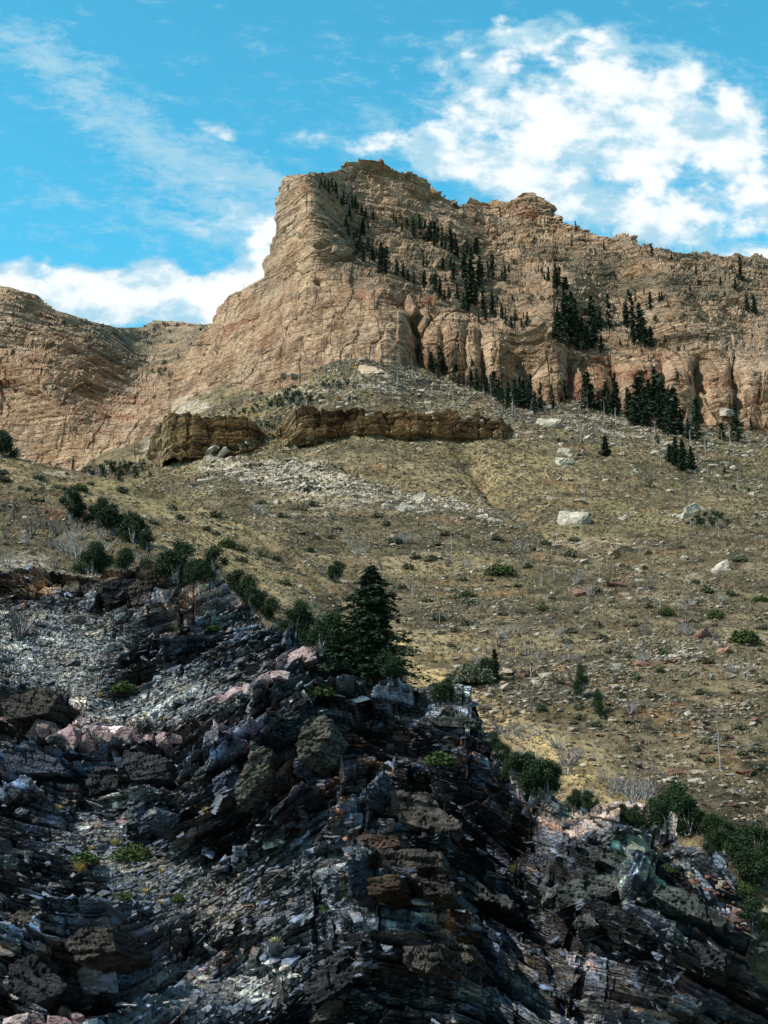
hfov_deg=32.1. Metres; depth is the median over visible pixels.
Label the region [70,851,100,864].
shrub
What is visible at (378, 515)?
shrub
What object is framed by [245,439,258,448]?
juniper
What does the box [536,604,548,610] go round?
shrub
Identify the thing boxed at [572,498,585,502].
boulder
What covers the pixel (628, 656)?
shrub
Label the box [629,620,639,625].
shrub
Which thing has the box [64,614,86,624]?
flat rock
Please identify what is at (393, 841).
rock block
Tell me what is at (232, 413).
juniper
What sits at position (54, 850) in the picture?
flat rock
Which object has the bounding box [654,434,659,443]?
juniper
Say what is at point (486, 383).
conifer
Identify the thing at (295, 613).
juniper
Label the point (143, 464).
juniper
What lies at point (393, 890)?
rock block
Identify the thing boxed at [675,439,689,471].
conifer
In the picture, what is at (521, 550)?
dead bush
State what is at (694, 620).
flat rock
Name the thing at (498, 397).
conifer
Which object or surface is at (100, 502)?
juniper
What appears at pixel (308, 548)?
shrub
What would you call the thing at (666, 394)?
conifer
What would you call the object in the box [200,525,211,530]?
shrub
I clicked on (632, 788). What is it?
dead bush
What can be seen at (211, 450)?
boulder
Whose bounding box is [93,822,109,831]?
flat rock
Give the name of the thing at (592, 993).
flat rock
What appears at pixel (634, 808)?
juniper
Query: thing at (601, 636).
shrub
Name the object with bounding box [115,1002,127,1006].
quartz rock
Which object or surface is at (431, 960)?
rock block
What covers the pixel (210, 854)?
flat rock
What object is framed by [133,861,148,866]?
flat rock
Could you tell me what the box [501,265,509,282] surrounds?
conifer
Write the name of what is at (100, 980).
boulder
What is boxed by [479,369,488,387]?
conifer
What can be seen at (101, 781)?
rock block
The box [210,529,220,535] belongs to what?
shrub
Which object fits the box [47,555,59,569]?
dead bush
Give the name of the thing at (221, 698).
boulder
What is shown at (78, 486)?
shrub
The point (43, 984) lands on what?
rock block
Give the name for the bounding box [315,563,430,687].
conifer
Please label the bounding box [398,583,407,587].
shrub
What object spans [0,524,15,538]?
dead bush
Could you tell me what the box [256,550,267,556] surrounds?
shrub
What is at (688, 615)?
dead bush
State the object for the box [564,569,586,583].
dead bush
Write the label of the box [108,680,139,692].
shrub
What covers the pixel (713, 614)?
shrub
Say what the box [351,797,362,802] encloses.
flat rock
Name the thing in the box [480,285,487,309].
conifer
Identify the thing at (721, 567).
boulder
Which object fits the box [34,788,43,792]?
flat rock
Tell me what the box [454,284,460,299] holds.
conifer
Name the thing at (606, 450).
conifer
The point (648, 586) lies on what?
dead bush
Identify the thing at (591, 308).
conifer
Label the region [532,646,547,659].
dead bush
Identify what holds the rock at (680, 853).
on the hillside
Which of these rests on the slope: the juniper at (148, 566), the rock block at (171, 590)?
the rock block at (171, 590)
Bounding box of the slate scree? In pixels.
[0,565,767,1023]
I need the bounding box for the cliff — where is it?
[133,158,767,441]
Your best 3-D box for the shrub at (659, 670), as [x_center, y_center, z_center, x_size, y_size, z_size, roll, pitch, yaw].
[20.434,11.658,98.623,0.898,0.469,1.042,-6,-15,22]
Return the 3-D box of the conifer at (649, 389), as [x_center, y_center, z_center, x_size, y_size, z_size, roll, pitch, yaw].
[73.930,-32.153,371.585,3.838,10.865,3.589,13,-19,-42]
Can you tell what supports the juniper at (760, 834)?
on the hillside
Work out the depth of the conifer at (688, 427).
336.62 m
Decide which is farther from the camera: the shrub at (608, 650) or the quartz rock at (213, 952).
the shrub at (608, 650)
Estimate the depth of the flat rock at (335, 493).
247.99 m
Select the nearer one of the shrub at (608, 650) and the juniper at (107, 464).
the shrub at (608, 650)
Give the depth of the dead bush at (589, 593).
140.05 m
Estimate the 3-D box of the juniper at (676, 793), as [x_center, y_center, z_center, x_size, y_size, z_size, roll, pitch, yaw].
[13.697,13.931,62.747,2.353,2.902,1.957,-8,-16,29]
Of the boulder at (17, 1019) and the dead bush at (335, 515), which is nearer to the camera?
the boulder at (17, 1019)
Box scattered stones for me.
[0,357,767,981]
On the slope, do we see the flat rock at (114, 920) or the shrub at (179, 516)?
the shrub at (179, 516)
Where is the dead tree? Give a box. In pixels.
[715,718,720,770]
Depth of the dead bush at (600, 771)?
70.34 m
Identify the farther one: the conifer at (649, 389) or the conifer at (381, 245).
the conifer at (381, 245)
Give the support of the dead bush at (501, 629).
on the hillside
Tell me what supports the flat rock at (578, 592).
on the hillside
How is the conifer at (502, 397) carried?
on the hillside
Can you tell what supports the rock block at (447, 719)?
on the rocky outcrop
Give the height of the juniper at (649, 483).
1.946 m
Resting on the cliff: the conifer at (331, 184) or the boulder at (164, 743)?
the conifer at (331, 184)
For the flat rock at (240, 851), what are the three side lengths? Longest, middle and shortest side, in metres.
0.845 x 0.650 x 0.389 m
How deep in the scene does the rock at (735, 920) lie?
46.21 m
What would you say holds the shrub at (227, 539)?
on the slope
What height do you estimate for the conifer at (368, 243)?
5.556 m
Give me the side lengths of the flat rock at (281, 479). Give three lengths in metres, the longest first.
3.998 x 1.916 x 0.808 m
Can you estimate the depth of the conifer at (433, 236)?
481.22 m
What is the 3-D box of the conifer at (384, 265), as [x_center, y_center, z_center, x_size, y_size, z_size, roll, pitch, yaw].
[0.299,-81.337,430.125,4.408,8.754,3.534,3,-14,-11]
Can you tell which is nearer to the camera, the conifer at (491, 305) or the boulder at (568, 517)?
the boulder at (568, 517)
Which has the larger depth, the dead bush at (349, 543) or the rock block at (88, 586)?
the dead bush at (349, 543)
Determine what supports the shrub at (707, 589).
on the hillside
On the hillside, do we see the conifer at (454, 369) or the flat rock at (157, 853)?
the conifer at (454, 369)
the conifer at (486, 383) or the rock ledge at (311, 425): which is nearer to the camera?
the rock ledge at (311, 425)
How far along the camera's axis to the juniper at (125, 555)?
99.46 m
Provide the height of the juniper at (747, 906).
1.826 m
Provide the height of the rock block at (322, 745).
2.920 m
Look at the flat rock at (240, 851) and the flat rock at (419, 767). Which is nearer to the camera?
the flat rock at (240, 851)
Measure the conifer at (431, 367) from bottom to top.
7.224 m
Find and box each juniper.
[0,429,23,457]
[58,486,87,521]
[69,540,116,575]
[79,465,95,475]
[80,496,110,523]
[92,464,104,475]
[94,501,132,534]
[99,458,111,474]
[107,460,125,475]
[111,547,137,572]
[115,459,132,475]
[115,509,151,543]
[124,462,138,473]
[133,458,146,469]
[135,556,154,582]
[137,527,156,551]
[149,539,198,583]
[154,549,169,576]
[179,555,201,586]
[192,543,232,588]
[223,569,259,601]
[229,407,241,416]
[233,440,245,449]
[243,584,264,614]
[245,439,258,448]
[251,403,259,413]
[254,419,262,426]
[254,591,281,619]
[260,396,273,409]
[265,433,275,440]
[268,393,283,407]
[271,599,315,634]
[277,391,295,406]
[281,384,300,397]
[284,391,304,406]
[295,397,304,408]
[296,610,313,635]
[296,618,345,656]
[298,390,313,404]
[318,609,351,662]
[321,380,331,388]
[325,560,346,580]
[326,379,341,390]
[337,629,377,670]
[351,381,360,388]
[374,650,408,685]
[428,682,440,703]
[430,676,457,704]
[477,655,496,681]
[490,732,500,751]
[493,741,511,768]
[497,750,525,783]
[513,750,561,800]
[536,755,567,801]
[561,788,582,811]
[571,662,589,696]
[580,789,599,813]
[590,689,604,716]
[609,802,634,825]
[628,803,641,828]
[632,796,654,828]
[645,479,655,486]
[645,790,679,834]
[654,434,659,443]
[658,777,702,832]
[674,795,701,837]
[684,515,698,526]
[684,858,695,887]
[689,810,718,837]
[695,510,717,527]
[695,809,727,850]
[701,842,717,859]
[704,820,737,850]
[707,511,731,526]
[719,822,767,884]
[726,821,757,856]
[728,844,766,888]
[735,891,747,900]
[739,895,767,940]
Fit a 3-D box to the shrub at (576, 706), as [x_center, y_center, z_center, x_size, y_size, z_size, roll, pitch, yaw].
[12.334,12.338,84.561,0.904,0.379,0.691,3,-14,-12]
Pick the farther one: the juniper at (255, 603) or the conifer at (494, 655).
the conifer at (494, 655)
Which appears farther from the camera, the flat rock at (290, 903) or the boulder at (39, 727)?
the boulder at (39, 727)
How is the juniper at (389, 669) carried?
on the rocky outcrop
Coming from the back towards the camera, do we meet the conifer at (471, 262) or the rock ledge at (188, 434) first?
the conifer at (471, 262)
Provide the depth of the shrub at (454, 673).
94.64 m
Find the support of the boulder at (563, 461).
on the hillside
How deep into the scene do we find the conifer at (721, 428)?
343.06 m
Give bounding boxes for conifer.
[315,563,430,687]
[330,178,334,191]
[333,181,338,193]
[342,191,345,205]
[346,223,351,235]
[350,195,354,207]
[353,195,357,211]
[354,242,359,255]
[355,235,363,251]
[359,223,363,235]
[359,242,366,258]
[363,207,367,219]
[364,237,371,251]
[370,246,375,260]
[376,241,382,259]
[377,246,381,268]
[377,260,382,272]
[381,247,390,271]
[385,246,389,262]
[393,259,400,275]
[401,263,405,276]
[405,269,409,281]
[411,217,415,234]
[415,343,420,357]
[416,214,422,234]
[421,221,426,240]
[421,270,428,287]
[426,222,432,241]
[427,351,434,372]
[431,230,436,243]
[431,273,438,292]
[432,220,437,234]
[437,276,442,294]
[437,345,444,370]
[438,283,442,297]
[439,227,443,246]
[440,257,446,269]
[440,359,446,374]
[443,236,446,249]
[446,287,450,298]
[447,226,451,242]
[447,234,458,254]
[451,263,455,279]
[452,364,456,375]
[454,239,459,255]
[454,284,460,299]
[456,373,460,385]
[460,252,472,278]
[461,294,466,309]
[462,278,471,302]
[463,239,469,254]
[466,247,476,280]
[466,273,477,305]
[467,369,474,387]
[473,237,479,252]
[473,281,479,306]
[473,367,479,390]
[474,237,480,255]
[475,255,483,279]
[476,263,484,288]
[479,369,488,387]
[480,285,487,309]
[480,374,485,391]
[481,304,487,319]
[483,374,487,392]
[485,260,491,278]
[486,649,503,681]
[487,254,496,278]
[487,371,500,396]
[487,374,492,394]
[489,292,495,315]
[496,378,503,395]
[496,388,499,400]
[498,388,504,403]
[499,304,503,319]
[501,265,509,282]
[503,387,510,408]
[504,307,506,322]
[504,382,511,401]
[509,315,512,328]
[510,379,518,405]
[516,379,528,408]
[516,383,527,405]
[521,382,533,409]
[524,312,528,324]
[527,373,532,398]
[530,391,537,409]
[532,395,536,413]
[536,382,545,408]
[547,267,549,280]
[548,384,554,402]
[551,262,558,279]
[551,306,563,341]
[552,273,559,289]
[554,315,568,343]
[556,266,564,284]
[558,292,571,321]
[561,277,565,291]
[561,379,569,398]
[562,295,575,339]
[568,310,580,346]
[569,291,579,312]
[570,298,579,333]
[574,322,583,349]
[577,371,601,409]
[579,332,585,352]
[580,317,583,334]
[583,320,593,344]
[583,326,589,351]
[584,295,602,326]
[589,312,601,343]
[589,329,595,349]
[598,311,604,331]
[598,435,611,456]
[599,334,604,349]
[599,382,612,411]
[603,293,613,330]
[604,389,612,415]
[609,387,622,415]
[610,372,622,414]
[621,299,630,327]
[621,387,630,418]
[623,392,636,420]
[625,376,655,425]
[626,292,635,318]
[628,312,637,339]
[628,402,639,424]
[630,302,648,342]
[631,329,634,345]
[636,317,652,345]
[640,386,651,426]
[645,379,654,412]
[646,381,666,429]
[647,292,653,309]
[648,243,654,256]
[648,327,654,347]
[648,366,663,411]
[653,395,660,421]
[660,385,684,434]
[661,397,673,432]
[661,403,672,435]
[664,390,672,425]
[664,444,672,461]
[668,436,679,465]
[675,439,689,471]
[678,407,684,434]
[683,418,691,438]
[685,446,697,469]
[688,397,704,440]
[718,422,727,440]
[728,405,745,441]
[732,277,738,290]
[736,256,746,280]
[742,293,750,311]
[748,417,753,431]
[750,295,757,314]
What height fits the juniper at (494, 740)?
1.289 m
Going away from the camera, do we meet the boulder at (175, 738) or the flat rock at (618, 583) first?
the boulder at (175, 738)
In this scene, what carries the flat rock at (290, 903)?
on the rocky outcrop
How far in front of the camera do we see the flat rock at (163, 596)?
96.41 m
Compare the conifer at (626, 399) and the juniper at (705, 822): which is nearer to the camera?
the juniper at (705, 822)
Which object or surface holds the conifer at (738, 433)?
on the hillside
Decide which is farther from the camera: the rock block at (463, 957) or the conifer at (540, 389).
the conifer at (540, 389)
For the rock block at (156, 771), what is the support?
on the rocky outcrop
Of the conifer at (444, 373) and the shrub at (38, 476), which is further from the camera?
the conifer at (444, 373)
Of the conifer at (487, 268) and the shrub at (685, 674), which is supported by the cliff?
the conifer at (487, 268)
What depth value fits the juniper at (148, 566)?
99.53 m
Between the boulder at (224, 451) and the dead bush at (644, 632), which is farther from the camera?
the boulder at (224, 451)
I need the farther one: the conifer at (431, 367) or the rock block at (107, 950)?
the conifer at (431, 367)
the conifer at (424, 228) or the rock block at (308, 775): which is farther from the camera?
the conifer at (424, 228)
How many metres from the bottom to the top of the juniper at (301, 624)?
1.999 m
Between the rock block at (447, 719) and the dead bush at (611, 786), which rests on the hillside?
the dead bush at (611, 786)
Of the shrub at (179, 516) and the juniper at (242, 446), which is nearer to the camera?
the shrub at (179, 516)
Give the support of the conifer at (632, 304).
on the cliff
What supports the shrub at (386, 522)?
on the hillside
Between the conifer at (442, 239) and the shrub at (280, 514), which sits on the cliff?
the conifer at (442, 239)
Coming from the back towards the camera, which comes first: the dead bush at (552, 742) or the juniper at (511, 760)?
the dead bush at (552, 742)
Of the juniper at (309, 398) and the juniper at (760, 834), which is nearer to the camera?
the juniper at (760, 834)
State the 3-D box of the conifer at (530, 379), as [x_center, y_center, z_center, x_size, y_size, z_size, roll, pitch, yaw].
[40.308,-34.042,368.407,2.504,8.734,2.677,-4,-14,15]
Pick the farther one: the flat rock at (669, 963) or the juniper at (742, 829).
the juniper at (742, 829)
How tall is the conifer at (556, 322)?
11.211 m
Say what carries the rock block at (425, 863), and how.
on the rocky outcrop
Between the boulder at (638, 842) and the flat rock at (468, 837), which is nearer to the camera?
the boulder at (638, 842)
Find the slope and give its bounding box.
[0,454,352,654]
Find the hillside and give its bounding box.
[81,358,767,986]
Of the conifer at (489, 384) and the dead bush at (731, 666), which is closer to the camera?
the dead bush at (731, 666)
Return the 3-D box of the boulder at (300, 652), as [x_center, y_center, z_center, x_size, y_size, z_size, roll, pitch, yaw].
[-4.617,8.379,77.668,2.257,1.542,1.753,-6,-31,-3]
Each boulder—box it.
[2,1012,28,1023]
[25,719,59,739]
[47,1015,71,1023]
[58,724,80,749]
[68,1012,86,1023]
[73,931,117,992]
[77,733,96,752]
[94,731,113,741]
[114,726,133,744]
[132,730,138,742]
[133,807,180,838]
[143,730,156,744]
[155,732,171,750]
[169,733,182,743]
[170,394,194,412]
[204,445,219,454]
[204,454,212,461]
[215,693,226,702]
[217,446,229,456]
[224,687,241,698]
[242,682,251,696]
[254,673,272,686]
[270,670,289,682]
[287,372,301,377]
[287,644,318,667]
[358,365,384,374]
[381,502,395,509]
[397,502,417,512]
[410,491,428,500]
[416,509,435,512]
[473,514,487,518]
[488,517,502,521]
[536,418,563,427]
[555,457,576,465]
[556,448,570,454]
[557,511,591,524]
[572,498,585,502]
[610,543,633,558]
[626,834,650,852]
[653,843,664,861]
[676,512,690,519]
[682,503,698,512]
[693,502,705,510]
[711,559,730,573]
[719,408,739,417]
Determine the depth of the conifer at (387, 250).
442.92 m
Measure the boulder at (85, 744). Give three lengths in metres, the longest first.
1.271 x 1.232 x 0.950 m
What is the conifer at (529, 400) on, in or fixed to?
on the hillside
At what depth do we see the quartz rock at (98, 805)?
69.18 m
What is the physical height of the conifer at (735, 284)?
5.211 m
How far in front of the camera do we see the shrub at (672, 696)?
90.50 m
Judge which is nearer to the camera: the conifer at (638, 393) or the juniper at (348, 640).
the juniper at (348, 640)
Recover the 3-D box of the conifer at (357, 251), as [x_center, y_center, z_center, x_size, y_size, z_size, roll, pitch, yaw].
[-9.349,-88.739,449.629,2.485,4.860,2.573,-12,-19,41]
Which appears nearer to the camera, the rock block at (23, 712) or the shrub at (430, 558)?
the rock block at (23, 712)
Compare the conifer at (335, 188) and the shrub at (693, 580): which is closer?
the shrub at (693, 580)
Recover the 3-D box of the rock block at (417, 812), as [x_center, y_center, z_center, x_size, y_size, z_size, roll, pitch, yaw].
[1.979,12.890,55.263,2.957,2.622,4.268,-3,-14,10]
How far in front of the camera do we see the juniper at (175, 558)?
99.01 m
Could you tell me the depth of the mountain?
498.72 m
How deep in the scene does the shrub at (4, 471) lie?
158.88 m
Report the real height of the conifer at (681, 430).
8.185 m
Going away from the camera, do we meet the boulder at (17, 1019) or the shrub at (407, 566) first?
the boulder at (17, 1019)
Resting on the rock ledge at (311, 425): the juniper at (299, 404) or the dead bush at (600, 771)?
the juniper at (299, 404)
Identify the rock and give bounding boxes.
[11,603,28,610]
[15,807,28,814]
[17,872,28,881]
[31,817,41,823]
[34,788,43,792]
[50,847,61,853]
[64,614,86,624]
[65,846,81,854]
[67,659,80,665]
[68,832,85,842]
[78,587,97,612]
[79,798,92,801]
[80,814,93,821]
[86,800,102,807]
[93,624,106,628]
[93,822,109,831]
[93,843,112,849]
[96,792,117,800]
[101,678,114,684]
[110,792,121,797]
[110,917,117,924]
[111,870,123,875]
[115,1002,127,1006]
[121,640,133,646]
[121,840,134,845]
[128,910,136,919]
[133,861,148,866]
[145,587,172,606]
[153,851,165,855]
[153,893,176,898]
[160,1001,172,1005]
[170,648,181,655]
[176,999,187,1002]
[197,479,212,482]
[201,847,214,858]
[203,941,211,951]
[209,948,216,955]
[232,846,248,857]
[239,478,252,481]
[250,734,260,745]
[250,965,267,972]
[261,957,273,966]
[262,841,279,849]
[274,477,292,480]
[276,481,287,485]
[279,965,291,971]
[282,457,296,460]
[285,897,297,908]
[287,973,300,978]
[295,805,308,819]
[301,690,311,702]
[325,486,340,489]
[325,773,333,778]
[330,491,342,495]
[335,924,346,935]
[336,724,349,731]
[344,698,356,706]
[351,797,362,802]
[352,696,369,702]
[392,821,404,829]
[409,898,431,905]
[414,764,425,772]
[456,931,466,937]
[463,833,473,840]
[497,867,507,874]
[547,936,566,946]
[566,973,579,983]
[567,857,577,863]
[572,588,586,595]
[574,903,585,909]
[584,991,599,997]
[597,830,619,842]
[603,581,628,587]
[619,981,628,988]
[634,659,652,663]
[635,663,648,666]
[636,895,646,905]
[653,999,668,1014]
[660,846,705,861]
[665,959,676,967]
[666,658,678,662]
[666,767,689,774]
[673,970,684,983]
[678,619,697,622]
[686,871,695,877]
[689,628,711,639]
[716,645,731,652]
[718,880,726,885]
[726,801,737,805]
[730,919,740,922]
[731,909,742,913]
[734,769,754,775]
[747,718,759,721]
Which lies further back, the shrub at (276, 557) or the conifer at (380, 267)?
the conifer at (380, 267)
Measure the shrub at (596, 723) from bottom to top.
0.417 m
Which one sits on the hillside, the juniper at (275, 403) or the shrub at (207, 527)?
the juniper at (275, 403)
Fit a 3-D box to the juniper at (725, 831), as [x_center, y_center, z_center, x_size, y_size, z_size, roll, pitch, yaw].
[15.750,14.924,60.809,2.244,1.741,1.704,-7,-16,26]
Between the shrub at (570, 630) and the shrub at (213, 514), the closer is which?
the shrub at (570, 630)
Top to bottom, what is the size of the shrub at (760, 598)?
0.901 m
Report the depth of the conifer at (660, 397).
350.57 m
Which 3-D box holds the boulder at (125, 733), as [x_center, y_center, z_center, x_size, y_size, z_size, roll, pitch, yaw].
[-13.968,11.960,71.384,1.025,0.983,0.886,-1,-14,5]
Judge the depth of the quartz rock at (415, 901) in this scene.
47.59 m
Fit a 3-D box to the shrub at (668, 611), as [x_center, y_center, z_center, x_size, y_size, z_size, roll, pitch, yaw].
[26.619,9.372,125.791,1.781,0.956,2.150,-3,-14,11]
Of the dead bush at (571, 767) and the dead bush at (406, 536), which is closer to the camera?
the dead bush at (571, 767)
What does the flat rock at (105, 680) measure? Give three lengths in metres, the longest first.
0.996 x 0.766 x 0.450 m
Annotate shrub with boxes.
[0,469,8,474]
[0,475,11,481]
[25,497,37,502]
[32,473,44,479]
[35,498,45,502]
[52,485,62,488]
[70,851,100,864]
[72,483,88,491]
[107,842,152,862]
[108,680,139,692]
[115,892,133,900]
[116,486,128,492]
[148,518,158,524]
[168,504,177,509]
[171,894,185,901]
[174,514,185,518]
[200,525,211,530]
[204,624,220,631]
[208,510,221,517]
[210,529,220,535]
[217,537,237,547]
[220,540,235,548]
[232,555,248,562]
[235,545,248,551]
[255,499,266,504]
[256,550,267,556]
[269,555,281,560]
[276,512,286,516]
[276,578,291,584]
[302,545,314,551]
[305,684,335,697]
[307,500,319,506]
[311,534,320,538]
[318,904,331,911]
[325,533,336,538]
[371,512,384,517]
[381,520,391,525]
[384,590,396,594]
[385,537,402,543]
[391,584,400,588]
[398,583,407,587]
[400,563,413,568]
[409,552,420,558]
[422,555,437,560]
[422,596,433,601]
[422,750,457,765]
[427,614,445,619]
[431,540,440,544]
[437,529,452,535]
[448,627,459,631]
[448,663,495,684]
[449,669,475,680]
[456,575,467,580]
[458,590,477,597]
[458,599,474,604]
[458,620,473,625]
[484,563,516,575]
[491,534,502,540]
[513,583,523,586]
[521,562,532,568]
[532,703,548,709]
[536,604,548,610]
[539,540,551,544]
[561,550,577,556]
[561,638,574,643]
[564,627,577,632]
[568,536,580,541]
[571,608,579,612]
[572,704,583,708]
[572,713,587,718]
[589,721,602,726]
[590,585,601,590]
[593,621,602,625]
[597,633,607,638]
[603,648,614,652]
[614,691,625,697]
[621,654,634,659]
[628,673,643,678]
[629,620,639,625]
[630,745,640,750]
[643,602,651,607]
[646,692,659,697]
[655,667,665,672]
[657,607,674,615]
[658,649,670,654]
[662,863,680,872]
[665,695,677,699]
[679,671,690,677]
[689,578,699,582]
[691,756,702,760]
[694,688,705,694]
[698,737,714,743]
[700,585,714,592]
[701,656,716,662]
[702,756,717,762]
[704,691,714,695]
[705,609,726,619]
[725,590,736,594]
[728,628,761,642]
[731,555,746,560]
[732,724,747,729]
[735,749,749,755]
[736,880,756,893]
[748,745,764,751]
[751,595,767,602]
[752,762,766,768]
[755,623,767,628]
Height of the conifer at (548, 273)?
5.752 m
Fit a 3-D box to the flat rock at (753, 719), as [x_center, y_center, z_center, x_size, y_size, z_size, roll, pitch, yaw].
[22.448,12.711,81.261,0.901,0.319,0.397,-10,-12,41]
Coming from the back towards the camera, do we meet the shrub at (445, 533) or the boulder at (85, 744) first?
the shrub at (445, 533)
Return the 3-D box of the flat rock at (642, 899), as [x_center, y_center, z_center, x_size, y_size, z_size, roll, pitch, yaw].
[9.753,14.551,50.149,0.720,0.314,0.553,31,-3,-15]
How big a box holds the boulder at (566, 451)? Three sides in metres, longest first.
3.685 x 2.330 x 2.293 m
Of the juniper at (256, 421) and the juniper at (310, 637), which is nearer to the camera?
the juniper at (310, 637)
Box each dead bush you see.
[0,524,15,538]
[0,552,20,569]
[0,601,50,640]
[18,530,36,545]
[20,518,45,539]
[42,535,54,548]
[46,518,59,532]
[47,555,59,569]
[51,532,72,551]
[59,538,80,554]
[62,522,79,539]
[64,541,87,558]
[70,526,89,539]
[86,536,116,551]
[94,527,107,538]
[248,501,261,510]
[256,504,270,514]
[329,509,341,519]
[344,534,357,545]
[349,544,365,554]
[359,540,371,552]
[374,558,382,569]
[396,529,412,543]
[461,556,470,565]
[469,654,487,663]
[485,716,503,734]
[491,624,511,635]
[495,632,509,646]
[500,722,514,739]
[504,714,526,736]
[505,619,524,634]
[510,535,529,551]
[510,743,535,754]
[517,731,530,741]
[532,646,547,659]
[532,726,545,735]
[542,728,569,749]
[546,616,556,627]
[550,747,579,766]
[556,628,565,636]
[559,744,584,766]
[562,765,570,775]
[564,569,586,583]
[565,742,590,758]
[566,759,578,771]
[571,652,586,666]
[581,584,599,595]
[582,782,599,794]
[595,766,610,779]
[603,771,627,791]
[605,785,614,797]
[609,770,635,793]
[615,772,641,795]
[616,642,624,653]
[617,783,643,804]
[619,698,639,712]
[632,648,649,661]
[634,781,660,801]
[636,623,653,635]
[636,776,659,796]
[641,717,651,728]
[647,577,657,588]
[677,593,694,609]
[677,622,696,634]
[679,612,690,625]
[707,628,721,640]
[714,592,728,600]
[723,661,739,670]
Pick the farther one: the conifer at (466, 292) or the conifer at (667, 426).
the conifer at (466, 292)
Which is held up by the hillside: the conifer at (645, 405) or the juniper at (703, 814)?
the conifer at (645, 405)
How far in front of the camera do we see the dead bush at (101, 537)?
127.28 m
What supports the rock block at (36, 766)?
on the rocky outcrop
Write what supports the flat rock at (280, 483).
on the hillside
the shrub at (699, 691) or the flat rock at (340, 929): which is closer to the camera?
the flat rock at (340, 929)
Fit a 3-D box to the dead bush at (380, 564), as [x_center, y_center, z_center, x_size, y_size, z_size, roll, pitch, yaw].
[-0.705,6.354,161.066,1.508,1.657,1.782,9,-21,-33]
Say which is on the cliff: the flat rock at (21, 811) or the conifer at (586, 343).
the conifer at (586, 343)
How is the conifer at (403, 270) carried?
on the cliff
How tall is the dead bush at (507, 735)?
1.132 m
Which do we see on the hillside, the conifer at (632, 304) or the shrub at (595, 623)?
the shrub at (595, 623)
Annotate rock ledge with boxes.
[146,411,267,467]
[276,405,514,447]
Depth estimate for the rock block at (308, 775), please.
62.83 m
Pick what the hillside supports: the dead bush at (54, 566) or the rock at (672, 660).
the rock at (672, 660)
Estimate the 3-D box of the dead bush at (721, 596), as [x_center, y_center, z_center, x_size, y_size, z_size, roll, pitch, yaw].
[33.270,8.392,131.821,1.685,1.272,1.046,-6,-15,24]
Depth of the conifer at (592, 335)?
405.70 m
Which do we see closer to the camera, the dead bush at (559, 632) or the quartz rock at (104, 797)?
the quartz rock at (104, 797)
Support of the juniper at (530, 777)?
on the rocky outcrop
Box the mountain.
[0,285,211,471]
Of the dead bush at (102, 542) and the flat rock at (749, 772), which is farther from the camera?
the dead bush at (102, 542)
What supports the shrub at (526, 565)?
on the hillside
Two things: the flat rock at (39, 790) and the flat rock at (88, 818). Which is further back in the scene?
the flat rock at (88, 818)
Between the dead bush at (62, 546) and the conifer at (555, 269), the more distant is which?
the conifer at (555, 269)
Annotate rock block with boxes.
[0,744,75,784]
[1,687,80,731]
[4,953,82,1015]
[5,896,58,925]
[66,926,153,974]
[81,576,101,605]
[85,766,121,796]
[100,578,137,608]
[121,750,176,788]
[128,579,154,607]
[130,800,169,840]
[166,587,175,594]
[191,757,209,783]
[212,763,241,797]
[234,740,277,813]
[278,690,317,720]
[293,754,344,785]
[295,713,350,777]
[302,951,358,1009]
[308,999,345,1023]
[347,851,381,911]
[359,833,411,849]
[360,770,398,811]
[367,872,415,908]
[376,848,456,880]
[389,789,472,848]
[403,942,463,987]
[420,874,462,910]
[429,706,485,739]
[439,941,487,977]
[454,873,519,917]
[554,874,617,917]
[572,910,599,941]
[588,887,612,903]
[596,845,625,868]
[653,885,728,934]
[698,944,728,985]
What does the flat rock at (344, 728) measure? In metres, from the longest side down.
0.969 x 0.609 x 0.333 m
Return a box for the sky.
[0,0,767,327]
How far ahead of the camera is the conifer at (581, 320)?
416.10 m
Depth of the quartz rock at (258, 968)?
51.78 m
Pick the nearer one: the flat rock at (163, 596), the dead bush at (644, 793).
the dead bush at (644, 793)
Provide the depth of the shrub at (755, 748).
76.25 m
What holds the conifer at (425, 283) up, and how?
on the cliff
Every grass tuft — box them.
[69,860,87,872]
[108,838,122,845]
[268,937,280,944]
[507,863,519,872]
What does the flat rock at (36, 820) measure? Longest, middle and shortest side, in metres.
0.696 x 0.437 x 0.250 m
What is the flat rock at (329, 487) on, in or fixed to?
on the hillside
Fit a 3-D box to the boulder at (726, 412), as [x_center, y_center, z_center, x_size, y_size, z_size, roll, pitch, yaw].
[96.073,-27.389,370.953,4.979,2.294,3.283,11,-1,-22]
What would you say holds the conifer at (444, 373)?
on the hillside
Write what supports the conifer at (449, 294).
on the cliff
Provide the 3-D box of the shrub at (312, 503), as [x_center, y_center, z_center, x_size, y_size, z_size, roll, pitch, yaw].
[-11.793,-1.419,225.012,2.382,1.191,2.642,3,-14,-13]
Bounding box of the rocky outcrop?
[0,561,767,1023]
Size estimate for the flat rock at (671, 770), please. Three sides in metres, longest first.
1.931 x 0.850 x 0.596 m
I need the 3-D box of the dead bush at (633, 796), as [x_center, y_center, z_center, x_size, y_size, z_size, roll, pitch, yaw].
[10.963,12.547,59.463,1.292,1.078,1.040,1,-14,-5]
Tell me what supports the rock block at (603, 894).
on the rocky outcrop
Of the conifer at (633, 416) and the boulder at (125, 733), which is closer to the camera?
the boulder at (125, 733)
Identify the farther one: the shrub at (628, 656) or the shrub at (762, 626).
the shrub at (762, 626)
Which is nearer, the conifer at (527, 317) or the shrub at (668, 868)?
the shrub at (668, 868)
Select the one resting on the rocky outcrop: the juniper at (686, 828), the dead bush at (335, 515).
the juniper at (686, 828)

